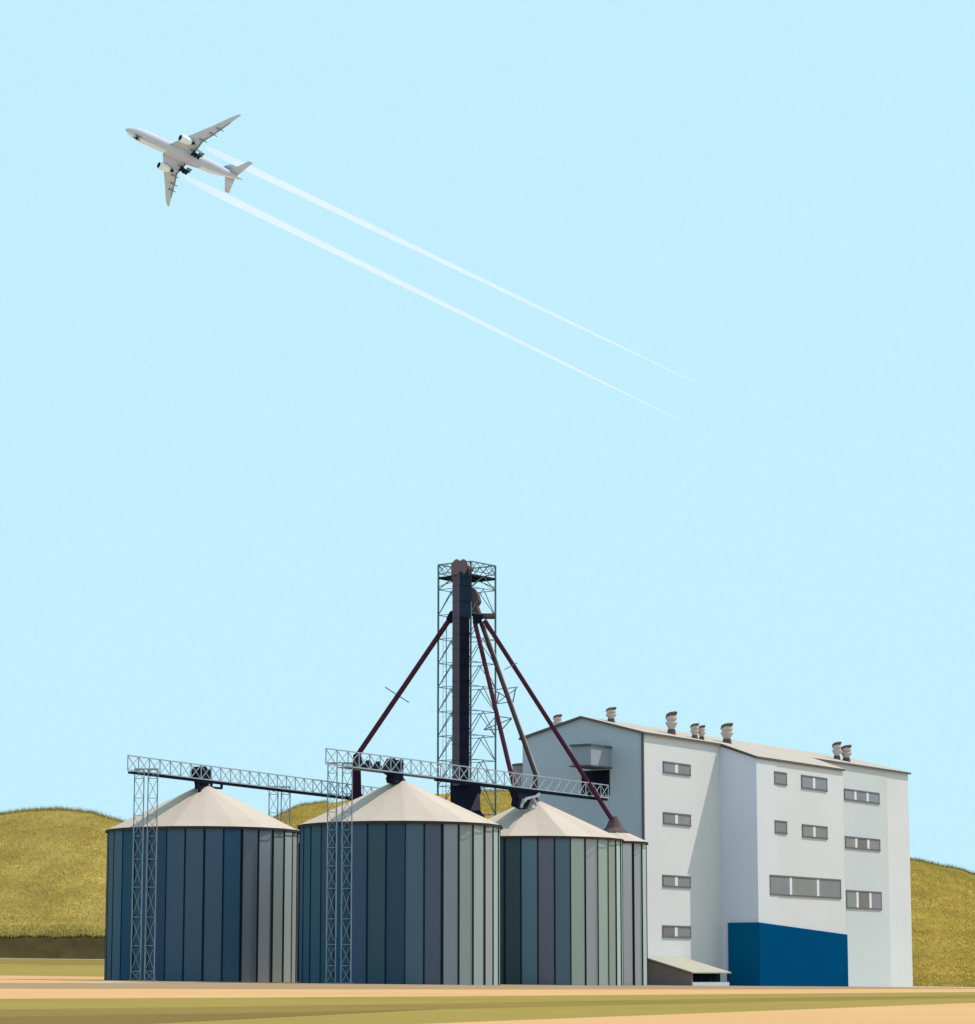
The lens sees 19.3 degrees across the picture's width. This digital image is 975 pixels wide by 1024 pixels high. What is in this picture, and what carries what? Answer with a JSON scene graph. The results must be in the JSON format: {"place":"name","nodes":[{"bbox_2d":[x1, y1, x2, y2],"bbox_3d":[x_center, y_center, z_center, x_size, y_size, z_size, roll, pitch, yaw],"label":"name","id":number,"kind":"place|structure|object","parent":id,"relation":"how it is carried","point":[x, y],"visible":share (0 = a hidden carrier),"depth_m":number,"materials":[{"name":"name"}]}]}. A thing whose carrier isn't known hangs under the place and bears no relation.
{"place":"outdoors","nodes":[
{"label":"outdoors","id":0,"kind":"place"},
{"bbox_2d":[0,964,103,976],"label":"field","id":1,"kind":"structure","parent":0,"point":[45,970],"depth_m":349.68,"materials":[{"name":"yellow plant"}]},
{"bbox_2d":[0,937,104,958],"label":"earth bank","id":2,"kind":"structure","parent":0,"point":[62,948],"depth_m":383.23,"materials":[{"name":"brown soil"}]},
{"bbox_2d":[0,934,104,938],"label":"bank grass","id":3,"kind":"structure","parent":2,"relation":"on","point":[47,936],"depth_m":384.00,"materials":[{"name":"green plant"}]},
{"bbox_2d":[0,959,104,964],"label":"mown field","id":4,"kind":"structure","parent":0,"point":[57,961],"depth_m":374.20,"materials":[{"name":"beige plant"}]},
{"bbox_2d":[0,805,132,937],"bbox_3d":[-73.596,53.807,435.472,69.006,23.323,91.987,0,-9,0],"label":"hill grass","id":5,"kind":"structure","parent":0,"point":[39,816],"depth_m":413.41,"materials":[{"name":"green plant"}]},
{"bbox_2d":[0,975,140,982],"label":"sandy road","id":6,"kind":"structure","parent":0,"point":[42,979],"depth_m":296.80,"materials":[{"name":"beige sand"}]},
{"bbox_2d":[128,768,158,980],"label":"lattice support","id":7,"kind":"object","parent":6,"relation":"on","point":[142,832],"visible":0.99,"depth_m":286.90,"materials":[{"name":"metal"}]},
{"bbox_2d":[127,755,377,799],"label":"conveyor gallery","id":8,"kind":"object","parent":7,"relation":"on","point":[200,776],"visible":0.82,"depth_m":304.14,"materials":[{"name":"metal"}]},
{"bbox_2d":[125,114,251,205],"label":"airliner","id":9,"kind":"object","parent":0,"point":[179,154],"visible":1,"depth_m":1439.71,"materials":[{"name":"paint"}]},
{"bbox_2d":[196,149,204,157],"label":"gear door","id":10,"kind":"structure","parent":9,"relation":"in","point":[200,152],"depth_m":1441.79,"materials":[{"name":"white metal"}]},
{"bbox_2d":[0,1009,429,1023],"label":"worn field","id":11,"kind":"structure","parent":0,"point":[125,1019],"depth_m":57.34,"materials":[{"name":"beige soil"}]},
{"bbox_2d":[0,989,974,998],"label":"sandy road","id":12,"kind":"structure","parent":0,"point":[113,993],"depth_m":147.55,"materials":[{"name":"beige sand"}]},
{"bbox_2d":[0,992,974,1008],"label":"field","id":13,"kind":"structure","parent":0,"point":[56,1003],"depth_m":101.04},
{"bbox_2d":[0,995,974,1016],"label":"mown field","id":14,"kind":"structure","parent":0,"point":[127,1011],"depth_m":82.37,"materials":[{"name":"green plant"}]},
{"bbox_2d":[0,983,974,988],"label":"gravel track","id":15,"kind":"structure","parent":0,"point":[189,986],"depth_m":219.62,"materials":[{"name":"beige gravel"}]},
{"bbox_2d":[323,762,352,983],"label":"lattice support","id":16,"kind":"object","parent":15,"relation":"on","point":[335,888],"visible":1,"depth_m":272.98,"materials":[{"name":"metal"}]},
{"bbox_2d":[0,958,974,987],"bbox_3d":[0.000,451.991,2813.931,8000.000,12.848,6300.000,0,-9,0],"label":"ground","id":17,"kind":"structure","parent":0,"point":[143,981],"depth_m":381.84,"materials":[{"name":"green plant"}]},
{"bbox_2d":[0,0,974,872],"label":"sky","id":18,"kind":"structure","parent":0,"point":[657,317],"materials":[{"name":"blue"}]},
{"bbox_2d":[134,981,855,986],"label":"gravel yard","id":19,"kind":"structure","parent":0,"point":[501,984],"depth_m":292.05,"materials":[{"name":"beige gravel"}]},
{"bbox_2d":[104,784,298,981],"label":"grain silo","id":20,"kind":"object","parent":19,"relation":"on","point":[227,890],"visible":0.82,"depth_m":292.17,"materials":[{"name":"blue paint"}]},
{"bbox_2d":[268,786,290,825],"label":"lattice support","id":21,"kind":"object","parent":19,"relation":"on","point":[269,812],"visible":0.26,"depth_m":318.88,"materials":[{"name":"metal"}]},
{"bbox_2d":[297,853,298,981],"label":"grain silo","id":22,"kind":"object","parent":19,"relation":"on","point":[298,911],"depth_m":323.12,"materials":[{"name":"brown paint"}]},
{"bbox_2d":[297,777,502,984],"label":"grain silo","id":23,"kind":"object","parent":19,"relation":"on","point":[426,887],"visible":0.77,"depth_m":278.19,"materials":[{"name":"blue paint"}]},
{"bbox_2d":[325,748,608,808],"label":"conveyor gallery","id":24,"kind":"object","parent":23,"relation":"on","point":[392,768],"visible":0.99,"depth_m":301.96,"materials":[{"name":"metal"}]},
{"bbox_2d":[450,559,483,816],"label":"bucket elevator","id":25,"kind":"object","parent":19,"relation":"on","point":[467,797],"visible":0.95,"depth_m":334.05,"materials":[{"name":"black paint"}]},
{"bbox_2d":[471,793,480,809],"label":"inspection door","id":26,"kind":"structure","parent":25,"relation":"in","point":[476,805],"depth_m":332.16,"materials":[{"name":"paint"}]},
{"bbox_2d":[437,561,496,817],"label":"elevator tower","id":27,"kind":"structure","parent":19,"relation":"on","point":[475,578],"depth_m":337.60,"materials":[{"name":"metal"}]},
{"bbox_2d":[446,588,494,623],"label":"grain distributor","id":28,"kind":"object","parent":27,"relation":"attached to","point":[479,616],"visible":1,"depth_m":337.26,"materials":[{"name":"brown paint"}]},
{"bbox_2d":[348,619,450,800],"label":"grain chute","id":29,"kind":"object","parent":28,"relation":"attached to","point":[357,793],"visible":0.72,"depth_m":332.67,"materials":[{"name":"red paint"}]},
{"bbox_2d":[479,621,538,797],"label":"grain chute","id":30,"kind":"object","parent":28,"relation":"attached to","point":[509,700],"visible":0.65,"depth_m":329.35,"materials":[{"name":"red paint"}]},
{"bbox_2d":[483,716,511,729],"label":"chute bracket","id":31,"kind":"object","parent":27,"relation":"attached to","point":[486,728],"visible":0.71,"depth_m":334.08,"materials":[{"name":"metal"}]},
{"bbox_2d":[495,687,517,703],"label":"chute bracket","id":32,"kind":"object","parent":27,"relation":"attached to","point":[497,701],"visible":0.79,"depth_m":335.20,"materials":[{"name":"metal"}]},
{"bbox_2d":[512,763,522,806],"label":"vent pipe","id":33,"kind":"object","parent":19,"relation":"on","point":[517,767],"visible":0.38,"depth_m":362.24,"materials":[{"name":"grey metal"}]},
{"bbox_2d":[488,798,623,985],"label":"grain silo","id":34,"kind":"object","parent":19,"relation":"on","point":[561,897],"visible":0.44,"depth_m":310.39,"materials":[{"name":"blue paint"}]},
{"bbox_2d":[473,621,515,785],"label":"grain chute","id":35,"kind":"object","parent":34,"relation":"on","point":[493,700],"visible":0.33,"depth_m":329.12,"materials":[{"name":"red paint"}]},
{"bbox_2d":[608,832,647,984],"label":"grain silo","id":36,"kind":"object","parent":19,"relation":"on","point":[635,952],"visible":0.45,"depth_m":329.16,"materials":[{"name":"grey paint"}]},
{"bbox_2d":[483,619,628,832],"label":"grain chute","id":37,"kind":"object","parent":36,"relation":"on","point":[614,824],"visible":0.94,"depth_m":333.17,"materials":[{"name":"red paint"}]},
{"bbox_2d":[648,957,730,985],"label":"lean to shed","id":38,"kind":"object","parent":19,"relation":"on","point":[674,971],"visible":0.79,"depth_m":345.37,"materials":[{"name":"white metal"}]},
{"bbox_2d":[519,707,912,986],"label":"mill building","id":39,"kind":"structure","parent":19,"relation":"on","point":[767,865],"depth_m":365.60,"materials":[{"name":"white paint"}]},
{"bbox_2d":[582,770,609,794],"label":"loading door","id":40,"kind":"structure","parent":39,"relation":"in","point":[590,774],"depth_m":352.72,"materials":[{"name":"black metal"}]},
{"bbox_2d":[595,771,604,794],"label":"door leaf","id":41,"kind":"structure","parent":39,"relation":"in","point":[599,775],"depth_m":352.21,"materials":[{"name":"black paint"}]},
{"bbox_2d":[662,875,690,887],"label":"window","id":42,"kind":"structure","parent":39,"relation":"in","point":[676,881],"depth_m":354.45,"materials":[{"name":"grey glass"}]},
{"bbox_2d":[663,761,690,775],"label":"window","id":43,"kind":"structure","parent":39,"relation":"in","point":[668,767],"depth_m":357.05,"materials":[{"name":"grey glass"}]},
{"bbox_2d":[662,925,691,937],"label":"window","id":44,"kind":"structure","parent":39,"relation":"in","point":[668,931],"depth_m":353.24,"materials":[{"name":"grey glass"}]},
{"bbox_2d":[663,812,691,826],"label":"window","id":45,"kind":"structure","parent":39,"relation":"in","point":[669,818],"depth_m":355.97,"materials":[{"name":"grey glass"}]},
{"bbox_2d":[774,771,786,785],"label":"window","id":46,"kind":"structure","parent":39,"relation":"in","point":[780,778],"depth_m":370.78,"materials":[{"name":"grey glass"}]},
{"bbox_2d":[774,820,787,833],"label":"window","id":47,"kind":"structure","parent":39,"relation":"in","point":[780,826],"depth_m":369.65,"materials":[{"name":"grey glass"}]},
{"bbox_2d":[770,875,841,898],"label":"window","id":48,"kind":"structure","parent":39,"relation":"in","point":[780,885],"depth_m":374.51,"materials":[{"name":"grey glass"}]},
{"bbox_2d":[801,775,827,791],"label":"window","id":49,"kind":"structure","parent":39,"relation":"in","point":[807,782],"depth_m":379.53,"materials":[{"name":"grey glass"}]},
{"bbox_2d":[802,824,827,839],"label":"window","id":50,"kind":"structure","parent":39,"relation":"in","point":[808,831],"depth_m":378.51,"materials":[{"name":"grey glass"}]},
{"bbox_2d":[844,788,879,803],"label":"window","id":51,"kind":"structure","parent":39,"relation":"in","point":[849,794],"depth_m":405.09,"materials":[{"name":"grey glass"}]},
{"bbox_2d":[845,836,880,850],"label":"window","id":52,"kind":"structure","parent":39,"relation":"in","point":[851,842],"depth_m":403.91,"materials":[{"name":"grey glass"}]},
{"bbox_2d":[846,890,881,909],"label":"window","id":53,"kind":"structure","parent":39,"relation":"in","point":[855,899],"depth_m":402.82,"materials":[{"name":"grey glass"}]},
{"bbox_2d":[149,998,974,1023],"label":"field","id":54,"kind":"structure","parent":0,"point":[431,1016],"depth_m":73.46,"materials":[{"name":"plant"}]},
{"bbox_2d":[271,788,974,986],"bbox_3d":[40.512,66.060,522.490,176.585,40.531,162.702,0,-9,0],"label":"hill grass","id":55,"kind":"structure","parent":0,"point":[921,865],"depth_m":490.53,"materials":[{"name":"plant"}]},
{"bbox_2d":[433,1003,974,1023],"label":"sandy road","id":56,"kind":"structure","parent":0,"point":[961,1013],"depth_m":67.70,"materials":[{"name":"beige sand"}]}
]}

